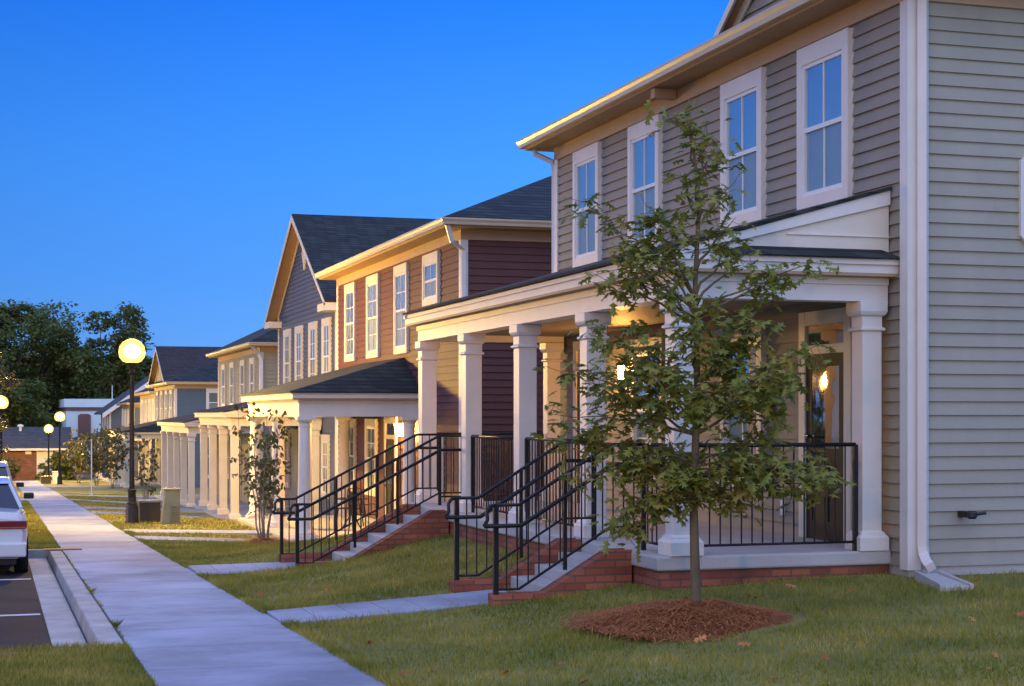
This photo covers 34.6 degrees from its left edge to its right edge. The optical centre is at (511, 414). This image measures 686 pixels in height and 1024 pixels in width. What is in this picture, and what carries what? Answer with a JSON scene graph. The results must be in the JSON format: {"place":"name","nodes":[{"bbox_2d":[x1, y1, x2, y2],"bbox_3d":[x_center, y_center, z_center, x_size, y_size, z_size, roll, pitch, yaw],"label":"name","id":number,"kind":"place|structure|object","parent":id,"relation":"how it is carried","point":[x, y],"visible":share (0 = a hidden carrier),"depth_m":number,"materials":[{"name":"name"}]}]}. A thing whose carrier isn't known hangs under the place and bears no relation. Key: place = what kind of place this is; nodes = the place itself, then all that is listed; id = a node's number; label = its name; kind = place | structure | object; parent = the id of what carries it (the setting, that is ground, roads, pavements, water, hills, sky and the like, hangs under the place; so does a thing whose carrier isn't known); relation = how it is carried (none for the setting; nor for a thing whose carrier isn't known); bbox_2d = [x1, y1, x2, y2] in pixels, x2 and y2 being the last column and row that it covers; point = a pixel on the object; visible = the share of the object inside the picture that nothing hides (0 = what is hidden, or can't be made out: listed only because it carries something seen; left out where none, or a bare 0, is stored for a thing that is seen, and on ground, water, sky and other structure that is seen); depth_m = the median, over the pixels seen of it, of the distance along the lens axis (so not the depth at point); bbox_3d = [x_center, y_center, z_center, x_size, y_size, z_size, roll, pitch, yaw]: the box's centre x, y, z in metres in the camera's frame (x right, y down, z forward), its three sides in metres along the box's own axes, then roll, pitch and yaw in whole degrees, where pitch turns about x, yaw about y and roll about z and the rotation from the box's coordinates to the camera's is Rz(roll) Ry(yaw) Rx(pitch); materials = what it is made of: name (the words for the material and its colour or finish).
{"place":"outdoors","nodes":[
{"label":"outdoors","id":0,"kind":"place"},
{"bbox_2d":[13,481,23,497],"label":"verge","id":1,"kind":"structure","parent":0,"point":[20,493],"depth_m":80.99,"materials":[{"name":"plant"}]},
{"bbox_2d":[0,563,50,650],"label":"road","id":2,"kind":"structure","parent":0,"point":[18,596],"depth_m":18.82,"materials":[{"name":"grey asphalt"}]},
{"bbox_2d":[0,461,23,486],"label":"parked suv","id":3,"kind":"object","parent":2,"relation":"on","point":[4,470],"visible":0.22,"depth_m":32.98,"materials":[{"name":"silver paint"}]},
{"bbox_2d":[0,476,33,571],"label":"parked car","id":4,"kind":"object","parent":2,"relation":"on","point":[13,539],"visible":1,"depth_m":24.66,"materials":[{"name":"white paint"}]},
{"bbox_2d":[0,578,39,615],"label":"parking lines","id":5,"kind":"object","parent":2,"relation":"on","point":[17,614],"visible":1,"depth_m":18.47,"materials":[{"name":"paint"}]},
{"bbox_2d":[28,549,48,560],"bbox_3d":[-12.082,2.797,37.346,2.940,1.503,49.500,0,0,-17],"label":"curb return","id":6,"kind":"object","parent":2,"relation":"on","point":[37,553],"depth_m":28.94,"materials":[{"name":"concrete"}]},
{"bbox_2d":[28,558,86,647],"bbox_3d":[-6.054,2.360,21.555,0.311,0.477,15.440,0,0,-17],"label":"gutter","id":7,"kind":"object","parent":2,"relation":"on","point":[61,622],"visible":0.68,"depth_m":19.29,"materials":[{"name":"concrete"}]},
{"bbox_2d":[0,639,158,685],"bbox_3d":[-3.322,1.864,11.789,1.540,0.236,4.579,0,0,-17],"label":"verge grass","id":8,"kind":"structure","parent":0,"point":[21,677],"depth_m":12.58,"materials":[{"name":"green plant"}]},
{"bbox_2d":[15,481,385,685],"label":"sidewalk","id":9,"kind":"structure","parent":0,"point":[179,625],"depth_m":16.18,"materials":[{"name":"concrete"}]},
{"bbox_2d":[44,548,81,550],"bbox_3d":[-7.853,2.352,28.777,0.640,0.023,0.220,0,0,-17],"label":"plank","id":10,"kind":"object","parent":9,"relation":"on","point":[51,549],"visible":1,"depth_m":28.73,"materials":[{"name":"brown wood"}]},
{"bbox_2d":[63,552,123,637],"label":"weeds","id":11,"kind":"object","parent":9,"relation":"on","point":[114,624],"visible":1,"depth_m":17.73,"materials":[{"name":"green plant"}]},
{"bbox_2d":[0,0,729,358],"label":"sky","id":12,"kind":"structure","parent":0,"point":[159,156],"materials":[{"name":"blue"}]},
{"bbox_2d":[34,472,1023,685],"bbox_3d":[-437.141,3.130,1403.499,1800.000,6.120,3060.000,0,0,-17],"label":"ground","id":13,"kind":"structure","parent":0,"point":[85,481],"depth_m":13.73,"materials":[{"name":"plant"}]},
{"bbox_2d":[0,394,7,460],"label":"street lamp","id":14,"kind":"object","parent":13,"relation":"on","point":[4,404],"visible":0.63,"depth_m":75.38,"materials":[{"name":"black metal"}]},
{"bbox_2d":[0,315,16,364],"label":"broadleaf tree","id":15,"kind":"object","parent":13,"relation":"on","point":[3,353],"visible":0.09,"depth_m":170.57,"materials":[{"name":"green plant"}]},
{"bbox_2d":[0,351,20,460],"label":"street tree","id":16,"kind":"object","parent":13,"relation":"on","point":[6,382],"visible":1,"depth_m":71.33,"materials":[{"name":"green plant"}]},
{"bbox_2d":[3,456,21,475],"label":"shrub","id":17,"kind":"object","parent":13,"relation":"on","point":[13,468],"visible":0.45,"depth_m":124.03,"materials":[{"name":"green plant"}]},
{"bbox_2d":[0,370,54,426],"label":"broadleaf tree","id":18,"kind":"object","parent":13,"relation":"on","point":[21,406],"visible":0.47,"depth_m":152.05,"materials":[{"name":"green plant"}]},
{"bbox_2d":[2,424,73,480],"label":"brick building","id":19,"kind":"structure","parent":13,"relation":"on","point":[28,446],"depth_m":126.99,"materials":[{"name":"red"}]},
{"bbox_2d":[37,450,52,479],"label":"door","id":20,"kind":"structure","parent":19,"relation":"in","point":[41,455],"depth_m":126.88,"materials":[{"name":"paint"}]},
{"bbox_2d":[40,476,50,483],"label":"transformer box","id":21,"kind":"object","parent":13,"relation":"on","point":[45,479],"visible":0.77,"depth_m":105.19,"materials":[{"name":"brown metal"}]},
{"bbox_2d":[44,423,52,475],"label":"street lamp","id":22,"kind":"object","parent":13,"relation":"on","point":[48,428],"visible":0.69,"depth_m":116.94,"materials":[{"name":"white glass"}]},
{"bbox_2d":[0,298,100,426],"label":"broadleaf tree","id":23,"kind":"object","parent":13,"relation":"on","point":[35,325],"visible":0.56,"depth_m":179.66,"materials":[{"name":"green plant"}]},
{"bbox_2d":[34,452,71,479],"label":"shrub","id":24,"kind":"object","parent":13,"relation":"on","point":[55,465],"visible":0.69,"depth_m":123.16,"materials":[{"name":"green plant"}]},
{"bbox_2d":[52,471,57,483],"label":"utility pedestal","id":25,"kind":"object","parent":13,"relation":"on","point":[54,476],"visible":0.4,"depth_m":105.36,"materials":[{"name":"beige paint"}]},
{"bbox_2d":[19,362,96,424],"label":"broadleaf tree","id":26,"kind":"object","parent":13,"relation":"on","point":[67,384],"depth_m":189.82,"materials":[{"name":"green plant"}]},
{"bbox_2d":[54,410,64,483],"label":"street lamp","id":27,"kind":"object","parent":13,"relation":"on","point":[59,416],"visible":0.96,"depth_m":103.16,"materials":[{"name":"black metal"}]},
{"bbox_2d":[61,458,84,479],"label":"shrub","id":28,"kind":"object","parent":13,"relation":"on","point":[68,469],"visible":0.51,"depth_m":124.11,"materials":[{"name":"green plant"}]},
{"bbox_2d":[61,429,89,482],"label":"sapling","id":29,"kind":"object","parent":13,"relation":"on","point":[73,461],"visible":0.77,"depth_m":108.19,"materials":[{"name":"green plant"}]},
{"bbox_2d":[48,550,121,645],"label":"curb","id":30,"kind":"structure","parent":13,"relation":"on","point":[92,620],"depth_m":18.44,"materials":[{"name":"concrete"}]},
{"bbox_2d":[58,385,113,467],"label":"white building","id":31,"kind":"structure","parent":13,"relation":"on","point":[81,416],"depth_m":166.56,"materials":[{"name":"paint"}]},
{"bbox_2d":[78,414,90,435],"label":"shuttered window","id":32,"kind":"structure","parent":31,"relation":"in","point":[84,420],"depth_m":166.53,"materials":[{"name":"brown"}]},
{"bbox_2d":[74,423,115,485],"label":"sapling","id":33,"kind":"object","parent":13,"relation":"on","point":[95,464],"visible":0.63,"depth_m":98.77,"materials":[{"name":"green plant"}]},
{"bbox_2d":[49,301,155,426],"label":"broadleaf tree","id":34,"kind":"object","parent":13,"relation":"on","point":[92,370],"visible":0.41,"depth_m":179.13,"materials":[{"name":"green plant"}]},
{"bbox_2d":[85,423,135,487],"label":"sapling","id":35,"kind":"object","parent":13,"relation":"on","point":[111,457],"visible":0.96,"depth_m":89.40,"materials":[{"name":"green plant"}]},
{"bbox_2d":[71,375,149,477],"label":"house","id":36,"kind":"structure","parent":13,"relation":"on","point":[110,413],"depth_m":139.75,"materials":[{"name":"grey wood"}]},
{"bbox_2d":[89,396,139,478],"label":"house","id":37,"kind":"structure","parent":13,"relation":"on","point":[125,404],"depth_m":126.39,"materials":[{"name":"beige"}]},
{"bbox_2d":[122,409,123,425],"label":"window","id":38,"kind":"structure","parent":37,"relation":"in","point":[122,409],"depth_m":134.34,"materials":[{"name":"paint"}]},
{"bbox_2d":[124,409,125,426],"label":"window","id":39,"kind":"structure","parent":37,"relation":"in","point":[124,409],"depth_m":131.58,"materials":[{"name":"glass"}]},
{"bbox_2d":[127,409,128,425],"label":"window","id":40,"kind":"structure","parent":37,"relation":"in","point":[127,409],"depth_m":129.47,"materials":[{"name":"paint"}]},
{"bbox_2d":[102,388,153,482],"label":"house","id":41,"kind":"structure","parent":13,"relation":"on","point":[146,395],"depth_m":112.95,"materials":[{"name":"beige"}]},
{"bbox_2d":[141,400,143,423],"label":"window","id":42,"kind":"structure","parent":41,"relation":"in","point":[142,401],"depth_m":116.32,"materials":[{"name":"paint"}]},
{"bbox_2d":[145,399,146,422],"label":"window","id":43,"kind":"structure","parent":41,"relation":"in","point":[145,399],"depth_m":113.25,"materials":[{"name":"paint"}]},
{"bbox_2d":[148,399,150,421],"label":"window","id":44,"kind":"structure","parent":41,"relation":"in","point":[149,400],"depth_m":110.80,"materials":[{"name":"glass"}]},
{"bbox_2d":[152,399,153,420],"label":"window","id":45,"kind":"structure","parent":41,"relation":"in","point":[152,399],"depth_m":108.19,"materials":[{"name":"paint"}]},
{"bbox_2d":[106,355,152,384],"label":"broadleaf tree","id":46,"kind":"object","parent":13,"relation":"on","point":[148,364],"visible":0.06,"depth_m":189.87,"materials":[{"name":"green plant"}]},
{"bbox_2d":[119,334,144,523],"bbox_3d":[-9.362,0.490,40.550,0.650,4.980,0.650,0,0,-17],"label":"street lamp","id":47,"kind":"object","parent":13,"relation":"on","point":[131,351],"visible":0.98,"depth_m":40.46,"materials":[{"name":"black metal"}]},
{"bbox_2d":[134,435,160,498],"bbox_3d":[-13.598,2.130,61.279,1.314,2.771,1.226,0,0,25],"label":"sapling","id":48,"kind":"object","parent":13,"relation":"on","point":[142,462],"visible":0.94,"depth_m":61.19,"materials":[{"name":"green plant"}]},
{"bbox_2d":[137,499,161,522],"bbox_3d":[-9.130,2.471,41.435,0.570,0.660,0.610,0,0,-17],"label":"transformer box","id":49,"kind":"object","parent":13,"relation":"on","point":[149,510],"visible":0.75,"depth_m":41.18,"materials":[{"name":"brown metal"}]},
{"bbox_2d":[109,346,220,487],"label":"house","id":50,"kind":"structure","parent":13,"relation":"on","point":[183,380],"depth_m":92.72,"materials":[{"name":"wood"}]},
{"bbox_2d":[156,391,158,419],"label":"window","id":51,"kind":"structure","parent":50,"relation":"in","point":[157,393],"depth_m":99.86,"materials":[{"name":"white glass"}]},
{"bbox_2d":[160,391,163,419],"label":"window","id":52,"kind":"structure","parent":50,"relation":"in","point":[161,392],"depth_m":97.40,"materials":[{"name":"beige paint"}]},
{"bbox_2d":[165,390,167,418],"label":"window","id":53,"kind":"structure","parent":50,"relation":"in","point":[166,391],"depth_m":94.47,"materials":[{"name":"beige paint"}]},
{"bbox_2d":[169,389,172,417],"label":"window","id":54,"kind":"structure","parent":50,"relation":"in","point":[170,391],"depth_m":91.43,"materials":[{"name":"white glass"}]},
{"bbox_2d":[208,434,208,477],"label":"window","id":55,"kind":"structure","parent":50,"relation":"in","point":[208,434],"depth_m":90.90,"materials":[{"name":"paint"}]},
{"bbox_2d":[206,388,217,408],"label":"window","id":56,"kind":"structure","parent":50,"relation":"in","point":[211,393],"depth_m":90.96,"materials":[{"name":"paint"}]},
{"bbox_2d":[59,493,279,544],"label":"lawn grass","id":57,"kind":"structure","parent":13,"relation":"on","point":[86,503],"depth_m":40.78,"materials":[{"name":"green plant"}]},
{"bbox_2d":[160,488,180,523],"bbox_3d":[-8.367,2.287,40.334,0.489,0.970,0.465,0,0,-17],"label":"utility pedestal","id":58,"kind":"object","parent":13,"relation":"on","point":[170,512],"visible":0.82,"depth_m":40.16,"materials":[{"name":"beige metal"}]},
{"bbox_2d":[154,328,277,506],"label":"house","id":59,"kind":"structure","parent":13,"relation":"on","point":[248,363],"depth_m":67.19,"materials":[{"name":"beige wood"}]},
{"bbox_2d":[221,364,225,406],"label":"window","id":60,"kind":"structure","parent":59,"relation":"in","point":[223,367],"depth_m":73.48,"materials":[{"name":"white glass"}]},
{"bbox_2d":[227,435,229,478],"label":"window","id":61,"kind":"structure","parent":59,"relation":"in","point":[228,437],"depth_m":71.66,"materials":[{"name":"beige paint"}]},
{"bbox_2d":[229,362,234,404],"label":"window","id":62,"kind":"structure","parent":59,"relation":"in","point":[231,365],"depth_m":70.79,"materials":[{"name":"white glass"}]},
{"bbox_2d":[239,452,239,499],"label":"door leaf","id":63,"kind":"structure","parent":59,"relation":"in","point":[239,452],"depth_m":68.71,"materials":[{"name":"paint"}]},
{"bbox_2d":[240,360,245,402],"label":"window","id":64,"kind":"structure","parent":59,"relation":"in","point":[242,362],"depth_m":67.76,"materials":[{"name":"beige paint"}]},
{"bbox_2d":[248,437,249,484],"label":"window","id":65,"kind":"structure","parent":59,"relation":"in","point":[248,437],"depth_m":65.90,"materials":[{"name":"beige paint"}]},
{"bbox_2d":[249,357,255,391],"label":"window","id":66,"kind":"structure","parent":59,"relation":"in","point":[252,371],"depth_m":65.20,"materials":[{"name":"beige paint"}]},
{"bbox_2d":[234,537,294,543],"bbox_3d":[-4.845,2.472,32.263,1.854,0.185,1.875,0,0,37],"label":"mulch ring","id":67,"kind":"object","parent":13,"relation":"on","point":[270,539],"visible":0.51,"depth_m":32.08,"materials":[{"name":"brown wood"}]},
{"bbox_2d":[229,400,294,539],"bbox_3d":[-4.894,1.133,32.225,1.260,2.899,1.549,0,0,-17],"label":"sapling","id":68,"kind":"object","parent":67,"relation":"on","point":[271,440],"visible":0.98,"depth_m":32.16,"materials":[{"name":"green plant"}]},
{"bbox_2d":[111,521,420,685],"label":"edge grass","id":69,"kind":"structure","parent":13,"relation":"on","point":[350,661],"depth_m":14.97,"materials":[{"name":"green plant"}]},
{"bbox_2d":[47,486,506,623],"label":"garden paths","id":70,"kind":"structure","parent":13,"relation":"on","point":[410,604],"depth_m":17.01,"materials":[{"name":"concrete"}]},
{"bbox_2d":[91,439,92,495],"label":"marker post","id":71,"kind":"object","parent":70,"relation":"on","point":[91,468],"visible":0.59,"depth_m":71.77,"materials":[{"name":"plastic"}]},
{"bbox_2d":[193,214,435,518],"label":"house","id":72,"kind":"structure","parent":13,"relation":"on","point":[301,316],"depth_m":52.30,"materials":[{"name":"wood"}]},
{"bbox_2d":[283,329,291,383],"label":"window","id":73,"kind":"structure","parent":72,"relation":"in","point":[287,346],"depth_m":56.08,"materials":[{"name":"beige paint"}]},
{"bbox_2d":[284,432,290,488],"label":"window","id":74,"kind":"structure","parent":72,"relation":"in","point":[286,449],"depth_m":56.00,"materials":[{"name":"grey glass"}]},
{"bbox_2d":[294,325,303,380],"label":"window","id":75,"kind":"structure","parent":72,"relation":"in","point":[298,331],"depth_m":53.89,"materials":[{"name":"beige paint"}]},
{"bbox_2d":[308,321,317,376],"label":"window","id":76,"kind":"structure","parent":72,"relation":"in","point":[312,326],"depth_m":51.49,"materials":[{"name":"beige paint"}]},
{"bbox_2d":[321,434,329,498],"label":"window","id":77,"kind":"structure","parent":72,"relation":"in","point":[325,439],"depth_m":49.48,"materials":[{"name":"white glass"}]},
{"bbox_2d":[321,317,331,373],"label":"window","id":78,"kind":"structure","parent":72,"relation":"in","point":[326,348],"depth_m":49.34,"materials":[{"name":"white glass"}]},
{"bbox_2d":[237,176,551,540],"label":"house","id":79,"kind":"structure","parent":13,"relation":"on","point":[365,394],"depth_m":34.81,"materials":[{"name":"red"}]},
{"bbox_2d":[344,282,356,361],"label":"window","id":80,"kind":"structure","parent":79,"relation":"in","point":[350,291],"depth_m":42.03,"materials":[{"name":"beige paint"}]},
{"bbox_2d":[338,487,363,526],"bbox_3d":[-3.739,2.144,38.141,0.526,0.914,0.578,0,0,23],"label":"patio chair","id":81,"kind":"object","parent":79,"relation":"on","point":[357,505],"visible":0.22,"depth_m":38.26,"materials":[{"name":"metal"}]},
{"bbox_2d":[338,497,366,526],"bbox_3d":[-3.586,2.239,36.903,0.690,0.738,0.690,0,0,-17],"label":"bistro table","id":82,"kind":"object","parent":79,"relation":"on","point":[351,508],"visible":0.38,"depth_m":36.88,"materials":[{"name":"metal"}]},
{"bbox_2d":[349,419,357,491],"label":"window","id":83,"kind":"structure","parent":79,"relation":"in","point":[352,422],"depth_m":41.75,"materials":[{"name":"white glass"}]},
{"bbox_2d":[348,494,374,534],"bbox_3d":[-3.247,2.144,35.727,0.526,0.914,0.578,0,0,31],"label":"patio chair","id":84,"kind":"object","parent":79,"relation":"on","point":[365,513],"visible":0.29,"depth_m":35.59,"materials":[{"name":"metal"}]},
{"bbox_2d":[365,419,378,496],"bbox_3d":[-3.383,1.025,39.690,0.094,1.850,1.200,0,0,-17],"label":"door","id":85,"kind":"structure","parent":79,"relation":"in","point":[371,425],"depth_m":39.72,"materials":[{"name":"beige paint"}]},
{"bbox_2d":[366,273,380,358],"bbox_3d":[-3.326,-2.355,39.508,0.094,1.990,1.300,0,0,-17],"label":"window","id":86,"kind":"structure","parent":79,"relation":"in","point":[373,282],"depth_m":39.45,"materials":[{"name":"beige paint"}]},
{"bbox_2d":[386,439,393,513],"bbox_3d":[-2.796,1.575,37.778,0.110,2.030,0.900,0,0,-17],"label":"door leaf","id":87,"kind":"structure","parent":79,"relation":"in","point":[389,442],"depth_m":37.91,"materials":[{"name":"paint"}]},
{"bbox_2d":[393,262,409,354],"bbox_3d":[-2.461,-2.355,36.730,0.094,1.990,1.240,0,0,-17],"label":"window","id":88,"kind":"structure","parent":79,"relation":"in","point":[401,298],"depth_m":36.72,"materials":[{"name":"beige paint"}]},
{"bbox_2d":[422,250,440,306],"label":"window","id":89,"kind":"structure","parent":79,"relation":"in","point":[431,262],"depth_m":34.13,"materials":[{"name":"beige paint"}]},
{"bbox_2d":[441,437,444,501],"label":"window","id":90,"kind":"structure","parent":79,"relation":"in","point":[442,498],"depth_m":33.28,"materials":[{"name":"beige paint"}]},
{"bbox_2d":[257,553,1023,685],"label":"fallen leaves","id":91,"kind":"object","parent":13,"relation":"on","point":[700,638],"visible":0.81,"depth_m":12.75,"materials":[{"name":"brown plant"}]},
{"bbox_2d":[272,0,1023,606],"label":"house","id":92,"kind":"structure","parent":13,"relation":"on","point":[880,154],"depth_m":17.02,"materials":[{"name":"beige wood"}]},
{"bbox_2d":[575,372,579,502],"bbox_3d":[1.139,0.350,25.146,0.110,2.030,0.880,0,0,-17],"label":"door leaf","id":93,"kind":"structure","parent":92,"relation":"in","point":[578,379],"depth_m":25.51,"materials":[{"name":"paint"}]},
{"bbox_2d":[572,141,602,267],"bbox_3d":[1.154,-3.180,25.125,0.094,1.800,1.130,0,0,-17],"label":"window","id":94,"kind":"structure","parent":92,"relation":"in","point":[587,161],"depth_m":25.09,"materials":[{"name":"paint"}]},
{"bbox_2d":[627,114,663,249],"bbox_3d":[1.854,-3.180,22.876,0.094,1.800,1.140,0,0,-17],"label":"window","id":95,"kind":"structure","parent":92,"relation":"in","point":[644,152],"depth_m":22.86,"materials":[{"name":"glass"}]},
{"bbox_2d":[631,337,664,478],"bbox_3d":[1.890,-0.090,22.762,0.094,1.940,1.140,0,0,-17],"label":"window","id":96,"kind":"structure","parent":92,"relation":"in","point":[638,434],"depth_m":22.88,"materials":[{"name":"beige paint"}]},
{"bbox_2d":[720,67,766,229],"bbox_3d":[2.792,-3.180,19.864,0.094,1.800,1.150,0,0,-17],"label":"window","id":97,"kind":"structure","parent":92,"relation":"in","point":[742,99],"depth_m":19.77,"materials":[{"name":"glass"}]},
{"bbox_2d":[720,325,766,489],"bbox_3d":[2.792,-0.090,19.864,0.094,1.940,1.150,0,0,-17],"label":"window","id":98,"kind":"structure","parent":92,"relation":"in","point":[735,431],"depth_m":19.66,"materials":[{"name":"white glass"}]},
{"bbox_2d":[804,352,842,540],"bbox_3d":[3.399,0.350,17.890,0.110,2.030,0.880,0,0,-17],"label":"door leaf","id":99,"kind":"structure","parent":92,"relation":"in","point":[824,420],"depth_m":17.87,"materials":[{"name":"paint"}]},
{"bbox_2d":[797,27,853,209],"bbox_3d":[3.403,-3.180,17.902,0.094,1.800,1.160,0,0,-17],"label":"window","id":100,"kind":"structure","parent":92,"relation":"in","point":[825,67],"depth_m":17.86,"materials":[{"name":"paint"}]},
{"bbox_2d":[1018,156,1023,241],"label":"octagonal window","id":101,"kind":"structure","parent":92,"relation":"in","point":[1021,162],"depth_m":16.65,"materials":[{"name":"paint"}]},
{"bbox_2d":[553,597,794,645],"bbox_3d":[1.635,1.688,14.056,2.483,0.248,2.516,0,0,-17],"label":"mulch ring","id":102,"kind":"object","parent":13,"relation":"on","point":[680,618],"visible":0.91,"depth_m":13.67,"materials":[{"name":"brown wood"}]},
{"bbox_2d":[529,99,855,605],"bbox_3d":[1.566,-0.410,14.080,2.799,4.560,1.688,0,0,25],"label":"oak tree","id":103,"kind":"object","parent":102,"relation":"on","point":[684,474],"visible":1,"depth_m":14.01,"materials":[{"name":"green plant"}]},
{"bbox_2d":[915,570,973,591],"bbox_3d":[4.079,1.590,15.620,0.324,0.149,0.820,0,0,-5],"label":"splash block","id":104,"kind":"object","parent":13,"relation":"on","point":[942,579],"depth_m":15.54,"materials":[{"name":"concrete"}]},
{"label":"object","id":105,"kind":"structure","parent":0,"visible":0},
{"bbox_2d":[21,500,60,548],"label":"verge grass","id":106,"kind":"structure","parent":105,"relation":"on","point":[35,524],"depth_m":35.63,"materials":[{"name":"green plant"}]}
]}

